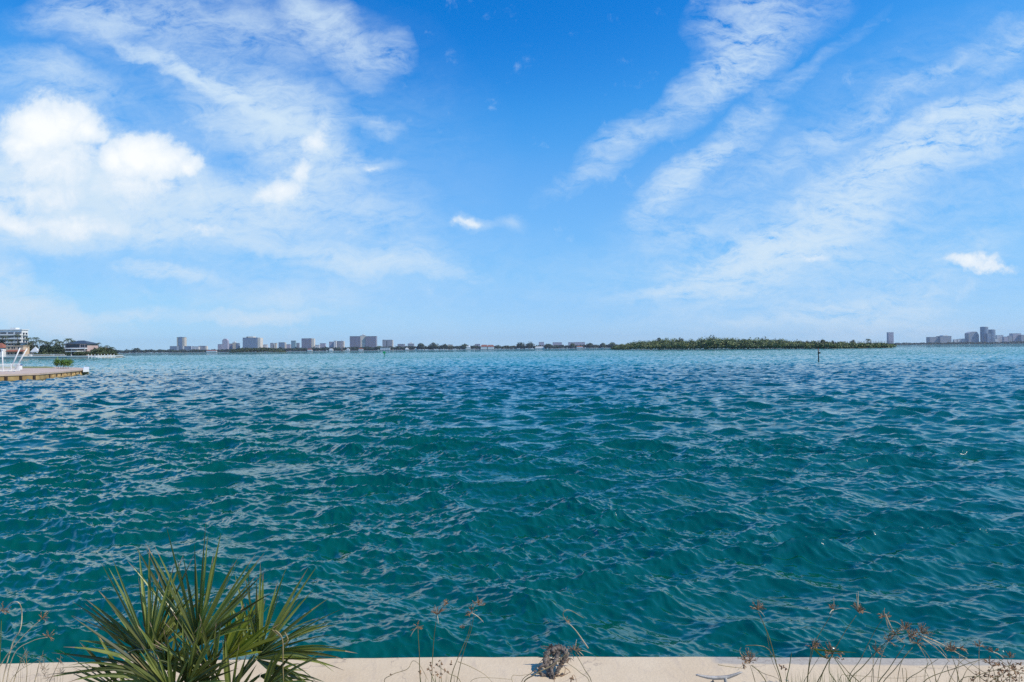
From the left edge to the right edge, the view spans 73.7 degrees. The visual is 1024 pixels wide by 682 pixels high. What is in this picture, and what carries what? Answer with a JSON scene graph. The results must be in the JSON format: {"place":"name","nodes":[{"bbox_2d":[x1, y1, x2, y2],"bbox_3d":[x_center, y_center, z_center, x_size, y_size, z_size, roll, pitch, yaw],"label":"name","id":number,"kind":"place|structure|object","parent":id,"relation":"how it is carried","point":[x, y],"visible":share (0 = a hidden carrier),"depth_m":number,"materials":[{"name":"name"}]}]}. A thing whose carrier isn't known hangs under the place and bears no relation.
{"place":"outdoors","nodes":[
{"label":"outdoors","id":0,"kind":"place"},
{"bbox_2d":[0,367,88,373],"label":"ground","id":1,"kind":"structure","parent":0,"point":[30,370],"depth_m":90.69,"materials":[{"name":"beige concrete"}]},
{"bbox_2d":[9,348,19,369],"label":"davit pole","id":2,"kind":"object","parent":1,"relation":"on","point":[15,358],"visible":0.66,"depth_m":85.90,"materials":[{"name":"white metal"}]},
{"bbox_2d":[15,364,22,369],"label":"covered box","id":3,"kind":"object","parent":1,"relation":"on","point":[19,367],"visible":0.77,"depth_m":94.23,"materials":[{"name":"white paint"}]},
{"bbox_2d":[14,349,26,370],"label":"davit pole","id":4,"kind":"object","parent":1,"relation":"on","point":[20,360],"visible":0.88,"depth_m":85.66,"materials":[{"name":"white metal"}]},
{"bbox_2d":[0,366,54,367],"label":"grass","id":5,"kind":"structure","parent":1,"relation":"on","point":[30,367],"depth_m":109.71,"materials":[{"name":"green plant"}]},
{"bbox_2d":[0,367,88,380],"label":"seawall","id":6,"kind":"object","parent":1,"relation":"on","point":[36,376],"visible":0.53,"depth_m":74.88,"materials":[{"name":"white paint"}]},
{"bbox_2d":[52,357,74,368],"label":"shrub","id":7,"kind":"object","parent":1,"relation":"on","point":[65,362],"visible":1,"depth_m":98.74,"materials":[{"name":"green plant"}]},
{"bbox_2d":[0,344,1023,663],"bbox_3d":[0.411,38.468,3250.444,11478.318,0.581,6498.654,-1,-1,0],"label":"water","id":8,"kind":"structure","parent":0,"point":[698,502],"depth_m":13.13,"materials":[{"name":"teal liquid"}]},
{"bbox_2d":[88,354,115,357],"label":"dock","id":9,"kind":"object","parent":8,"relation":"in","point":[101,356],"visible":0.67,"depth_m":357.09,"materials":[{"name":"white paint"}]},
{"bbox_2d":[166,348,586,352],"bbox_3d":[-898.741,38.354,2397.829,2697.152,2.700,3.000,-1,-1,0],"label":"seawall","id":10,"kind":"object","parent":8,"relation":"in","point":[388,350],"visible":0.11,"depth_m":2396.33,"materials":[{"name":"concrete"}]},
{"bbox_2d":[0,657,1023,681],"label":"seawall","id":11,"kind":"object","parent":8,"relation":"in","point":[639,669],"visible":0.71,"depth_m":3.50,"materials":[{"name":"concrete"}]},
{"bbox_2d":[0,601,64,681],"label":"sedge","id":12,"kind":"object","parent":11,"relation":"on","point":[11,648],"visible":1,"depth_m":3.20,"materials":[{"name":"plant"}]},
{"bbox_2d":[384,599,511,681],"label":"sedge","id":13,"kind":"object","parent":11,"relation":"on","point":[419,627],"visible":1,"depth_m":3.21,"materials":[{"name":"plant"}]},
{"bbox_2d":[511,610,591,681],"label":"sedge","id":14,"kind":"object","parent":11,"relation":"on","point":[576,650],"visible":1,"depth_m":3.20,"materials":[{"name":"plant"}]},
{"bbox_2d":[537,643,573,679],"bbox_3d":[0.224,1.660,3.454,0.194,0.196,0.188,-1,-1,0],"label":"dried weed clump","id":15,"kind":"object","parent":11,"relation":"on","point":[557,649],"visible":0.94,"depth_m":3.47,"materials":[{"name":"grey plant"}]},
{"bbox_2d":[696,672,741,681],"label":"dock cleat","id":16,"kind":"object","parent":11,"relation":"on","point":[723,677],"visible":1,"depth_m":3.31,"materials":[{"name":"metal"}]},
{"bbox_2d":[718,600,786,681],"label":"sedge","id":17,"kind":"object","parent":11,"relation":"on","point":[749,660],"visible":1,"depth_m":3.20,"materials":[{"name":"plant"}]},
{"bbox_2d":[785,594,920,681],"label":"sedge","id":18,"kind":"object","parent":11,"relation":"on","point":[830,650],"visible":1,"depth_m":3.20,"materials":[{"name":"brown plant"}]},
{"bbox_2d":[848,608,966,681],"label":"sedge","id":19,"kind":"object","parent":11,"relation":"on","point":[908,630],"visible":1,"depth_m":3.20,"materials":[{"name":"brown plant"}]},
{"bbox_2d":[869,632,1023,681],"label":"sedge","id":20,"kind":"object","parent":11,"relation":"on","point":[1013,668],"visible":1,"depth_m":3.20,"materials":[{"name":"plant"}]},
{"bbox_2d":[0,0,1023,353],"label":"sky","id":21,"kind":"structure","parent":0,"point":[205,172],"materials":[{"name":"blue"}]},
{"bbox_2d":[617,347,892,349],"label":"island shore","id":22,"kind":"structure","parent":0,"point":[714,349],"depth_m":627.70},
{"bbox_2d":[611,336,896,349],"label":"mangrove thicket","id":23,"kind":"object","parent":22,"relation":"on","point":[716,343],"visible":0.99,"depth_m":605.11,"materials":[{"name":"green plant"}]},
{"bbox_2d":[620,341,891,349],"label":"mangrove trunks","id":24,"kind":"object","parent":22,"relation":"on","point":[794,343],"visible":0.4,"depth_m":568.92,"materials":[{"name":"brown plant"}]},
{"bbox_2d":[907,343,1023,344],"bbox_3d":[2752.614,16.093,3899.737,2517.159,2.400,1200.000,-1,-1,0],"label":"shore","id":25,"kind":"structure","parent":0,"point":[941,344],"depth_m":3299.78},
{"bbox_2d":[887,332,893,343],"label":"building","id":26,"kind":"structure","parent":25,"relation":"on","point":[890,336],"depth_m":3700.25,"materials":[{"name":"grey concrete"}]},
{"bbox_2d":[926,337,938,342],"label":"building","id":27,"kind":"structure","parent":25,"relation":"on","point":[932,339],"depth_m":3450.10,"materials":[{"name":"grey concrete"}]},
{"bbox_2d":[936,335,951,342],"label":"building","id":28,"kind":"structure","parent":25,"relation":"on","point":[944,338],"depth_m":3440.09,"materials":[{"name":"white paint"}]},
{"bbox_2d":[893,341,1023,344],"bbox_3d":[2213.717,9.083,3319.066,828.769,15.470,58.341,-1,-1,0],"label":"woods","id":29,"kind":"object","parent":25,"relation":"on","point":[1004,342],"visible":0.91,"depth_m":3306.55,"materials":[{"name":"green plant"}]},
{"bbox_2d":[965,332,978,342],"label":"building","id":30,"kind":"structure","parent":25,"relation":"on","point":[971,336],"depth_m":3480.24,"materials":[{"name":"grey concrete"}]},
{"bbox_2d":[980,327,987,341],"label":"building","id":31,"kind":"structure","parent":25,"relation":"on","point":[983,330],"depth_m":3462.60,"materials":[{"name":"grey concrete"}]},
{"bbox_2d":[985,333,990,341],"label":"building","id":32,"kind":"structure","parent":25,"relation":"on","point":[988,337],"depth_m":3440.18,"materials":[{"name":"grey concrete"}]},
{"bbox_2d":[988,329,995,341],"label":"building","id":33,"kind":"structure","parent":25,"relation":"on","point":[992,332],"depth_m":3481.35,"materials":[{"name":"grey concrete"}]},
{"bbox_2d":[996,335,1002,341],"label":"building","id":34,"kind":"structure","parent":25,"relation":"on","point":[999,337],"depth_m":3600.12,"materials":[{"name":"grey concrete"}]},
{"bbox_2d":[1009,333,1020,341],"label":"building","id":35,"kind":"structure","parent":25,"relation":"on","point":[1015,337],"depth_m":3560.19,"materials":[{"name":"grey concrete"}]},
{"bbox_2d":[1019,335,1023,340],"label":"building","id":36,"kind":"structure","parent":25,"relation":"on","point":[1021,337],"depth_m":3540.19,"materials":[{"name":"grey concrete"}]},
{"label":"shore","id":37,"kind":"structure","parent":0,"visible":0},
{"bbox_2d":[0,343,6,356],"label":"house","id":38,"kind":"structure","parent":37,"relation":"on","point":[2,345],"depth_m":390.72,"materials":[{"name":"white paint"}]},
{"bbox_2d":[0,328,28,345],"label":"apartment building","id":39,"kind":"structure","parent":37,"relation":"on","point":[11,332],"depth_m":430.05,"materials":[{"name":"white paint"}]},
{"bbox_2d":[5,346,28,356],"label":"house","id":40,"kind":"structure","parent":37,"relation":"on","point":[10,351],"depth_m":384.99,"materials":[{"name":"beige paint"}]},
{"bbox_2d":[30,346,38,351],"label":"canopy tent","id":41,"kind":"object","parent":37,"relation":"on","point":[35,349],"visible":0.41,"depth_m":380.40,"materials":[{"name":"white fabric"}]},
{"bbox_2d":[38,346,47,352],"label":"tree","id":42,"kind":"object","parent":37,"relation":"on","point":[44,349],"visible":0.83,"depth_m":375.00,"materials":[{"name":"green plant"}]},
{"bbox_2d":[47,345,58,353],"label":"tree","id":43,"kind":"object","parent":37,"relation":"on","point":[51,349],"visible":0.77,"depth_m":377.72,"materials":[{"name":"green plant"}]},
{"bbox_2d":[54,346,64,352],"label":"tree","id":44,"kind":"object","parent":37,"relation":"on","point":[59,349],"visible":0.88,"depth_m":375.22,"materials":[{"name":"green plant"}]},
{"bbox_2d":[0,355,122,358],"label":"seawall","id":45,"kind":"object","parent":37,"relation":"on","point":[48,357],"visible":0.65,"depth_m":363.93,"materials":[{"name":"white paint"}]},
{"bbox_2d":[3,354,64,356],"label":"balustrade","id":46,"kind":"object","parent":45,"relation":"on","point":[34,354],"visible":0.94,"depth_m":365.64,"materials":[{"name":"white paint"}]},
{"bbox_2d":[33,351,117,355],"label":"shore shrubs","id":47,"kind":"object","parent":37,"relation":"on","point":[87,353],"visible":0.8,"depth_m":372.30,"materials":[{"name":"green plant"}]},
{"bbox_2d":[65,340,97,355],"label":"house","id":48,"kind":"structure","parent":37,"relation":"on","point":[82,345],"depth_m":380.00,"materials":[{"name":"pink paint"}]},
{"bbox_2d":[66,344,78,347],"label":"window","id":49,"kind":"structure","parent":48,"relation":"in","point":[67,345],"depth_m":379.99,"materials":[{"name":"grey glass"}]},
{"bbox_2d":[90,348,99,354],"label":"tree","id":50,"kind":"object","parent":37,"relation":"on","point":[94,350],"visible":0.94,"depth_m":372.90,"materials":[{"name":"green plant"}]},
{"bbox_2d":[99,346,106,351],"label":"tree","id":51,"kind":"object","parent":37,"relation":"on","point":[102,349],"visible":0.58,"depth_m":387.06,"materials":[{"name":"green plant"}]},
{"bbox_2d":[105,347,113,354],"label":"tree","id":52,"kind":"object","parent":37,"relation":"on","point":[107,349],"visible":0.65,"depth_m":391.33,"materials":[{"name":"green plant"}]},
{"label":"island shore","id":53,"kind":"structure","parent":0,"visible":0},
{"bbox_2d":[229,347,286,352],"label":"mangrove islet","id":54,"kind":"object","parent":53,"relation":"on","point":[253,349],"visible":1,"depth_m":1456.20,"materials":[{"name":"green plant"}]},
{"bbox_3d":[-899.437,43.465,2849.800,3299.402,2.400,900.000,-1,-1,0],"label":"far shore","id":55,"kind":"structure","parent":0,"visible":0},
{"bbox_2d":[170,346,178,349],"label":"building","id":56,"kind":"structure","parent":55,"relation":"on","point":[174,347],"depth_m":2500.03,"materials":[{"name":"grey concrete"}]},
{"bbox_2d":[177,337,186,349],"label":"building","id":57,"kind":"structure","parent":55,"relation":"on","point":[181,342],"depth_m":2520.17,"materials":[{"name":"grey concrete"}]},
{"bbox_2d":[183,346,192,349],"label":"building","id":58,"kind":"structure","parent":55,"relation":"on","point":[187,347],"depth_m":2489.99,"materials":[{"name":"white paint"}]},
{"bbox_2d":[200,346,207,349],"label":"building","id":59,"kind":"structure","parent":55,"relation":"on","point":[203,347],"depth_m":2490.06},
{"bbox_2d":[222,339,228,351],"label":"building","id":60,"kind":"structure","parent":55,"relation":"on","point":[225,343],"depth_m":2560.18,"materials":[{"name":"grey concrete"}]},
{"bbox_2d":[232,341,236,348],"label":"building","id":61,"kind":"structure","parent":55,"relation":"on","point":[234,344],"depth_m":2590.05,"materials":[{"name":"white paint"}]},
{"bbox_2d":[243,336,262,351],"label":"building","id":62,"kind":"structure","parent":55,"relation":"on","point":[252,342],"depth_m":2560.29,"materials":[{"name":"grey concrete"}]},
{"bbox_2d":[278,342,285,347],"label":"building","id":63,"kind":"structure","parent":55,"relation":"on","point":[282,344],"depth_m":2590.15,"materials":[{"name":"grey concrete"}]},
{"bbox_2d":[291,341,295,347],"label":"building","id":64,"kind":"structure","parent":55,"relation":"on","point":[293,344],"depth_m":2570.15,"materials":[{"name":"grey concrete"}]},
{"bbox_2d":[301,338,314,350],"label":"building","id":65,"kind":"structure","parent":55,"relation":"on","point":[308,342],"depth_m":2560.22,"materials":[{"name":"grey concrete"}]},
{"bbox_2d":[337,341,344,350],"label":"building","id":66,"kind":"structure","parent":55,"relation":"on","point":[340,344],"depth_m":2590.13,"materials":[{"name":"grey concrete"}]},
{"bbox_2d":[350,336,360,350],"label":"building","id":67,"kind":"structure","parent":55,"relation":"on","point":[355,341],"depth_m":2540.20,"materials":[{"name":"grey concrete"}]},
{"bbox_2d":[360,334,365,346],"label":"building","id":68,"kind":"structure","parent":55,"relation":"on","point":[363,343],"depth_m":2545.20,"materials":[{"name":"white paint"}]},
{"bbox_2d":[115,344,617,352],"bbox_3d":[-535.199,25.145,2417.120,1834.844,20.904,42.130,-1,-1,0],"label":"woods","id":69,"kind":"object","parent":55,"relation":"on","point":[355,348],"visible":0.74,"depth_m":2406.79,"materials":[{"name":"green plant"}]},
{"bbox_2d":[365,336,376,346],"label":"building","id":70,"kind":"structure","parent":55,"relation":"on","point":[370,341],"depth_m":2540.23,"materials":[{"name":"grey concrete"}]},
{"bbox_2d":[382,340,386,346],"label":"building","id":71,"kind":"structure","parent":55,"relation":"on","point":[384,343],"depth_m":2560.15,"materials":[{"name":"grey concrete"}]},
{"bbox_2d":[387,340,392,346],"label":"building","id":72,"kind":"structure","parent":55,"relation":"on","point":[389,342],"depth_m":2560.15,"materials":[{"name":"grey concrete"}]},
{"bbox_2d":[417,343,425,349],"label":"tree","id":73,"kind":"object","parent":55,"relation":"on","point":[421,345],"visible":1,"depth_m":2396.15,"materials":[{"name":"green plant"}]},
{"bbox_2d":[428,342,438,349],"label":"tree","id":74,"kind":"object","parent":55,"relation":"on","point":[432,345],"visible":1,"depth_m":2397.15,"materials":[{"name":"green plant"}]},
{"bbox_2d":[516,342,524,347],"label":"tree","id":75,"kind":"object","parent":55,"relation":"on","point":[520,345],"visible":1,"depth_m":2397.54,"materials":[{"name":"green plant"}]},
{"bbox_2d":[525,342,534,347],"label":"tree","id":76,"kind":"object","parent":55,"relation":"on","point":[529,344],"visible":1,"depth_m":2396.29,"materials":[{"name":"green plant"}]},
{"bbox_2d":[568,342,584,347],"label":"building","id":77,"kind":"structure","parent":55,"relation":"on","point":[577,343],"depth_m":2900.03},
{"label":"ground","id":78,"kind":"structure","parent":0,"visible":0},
{"bbox_2d":[43,525,354,681],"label":"fan palm","id":79,"kind":"object","parent":78,"relation":"on","point":[199,630],"visible":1,"depth_m":3.02,"materials":[{"name":"green plant"}]}
]}

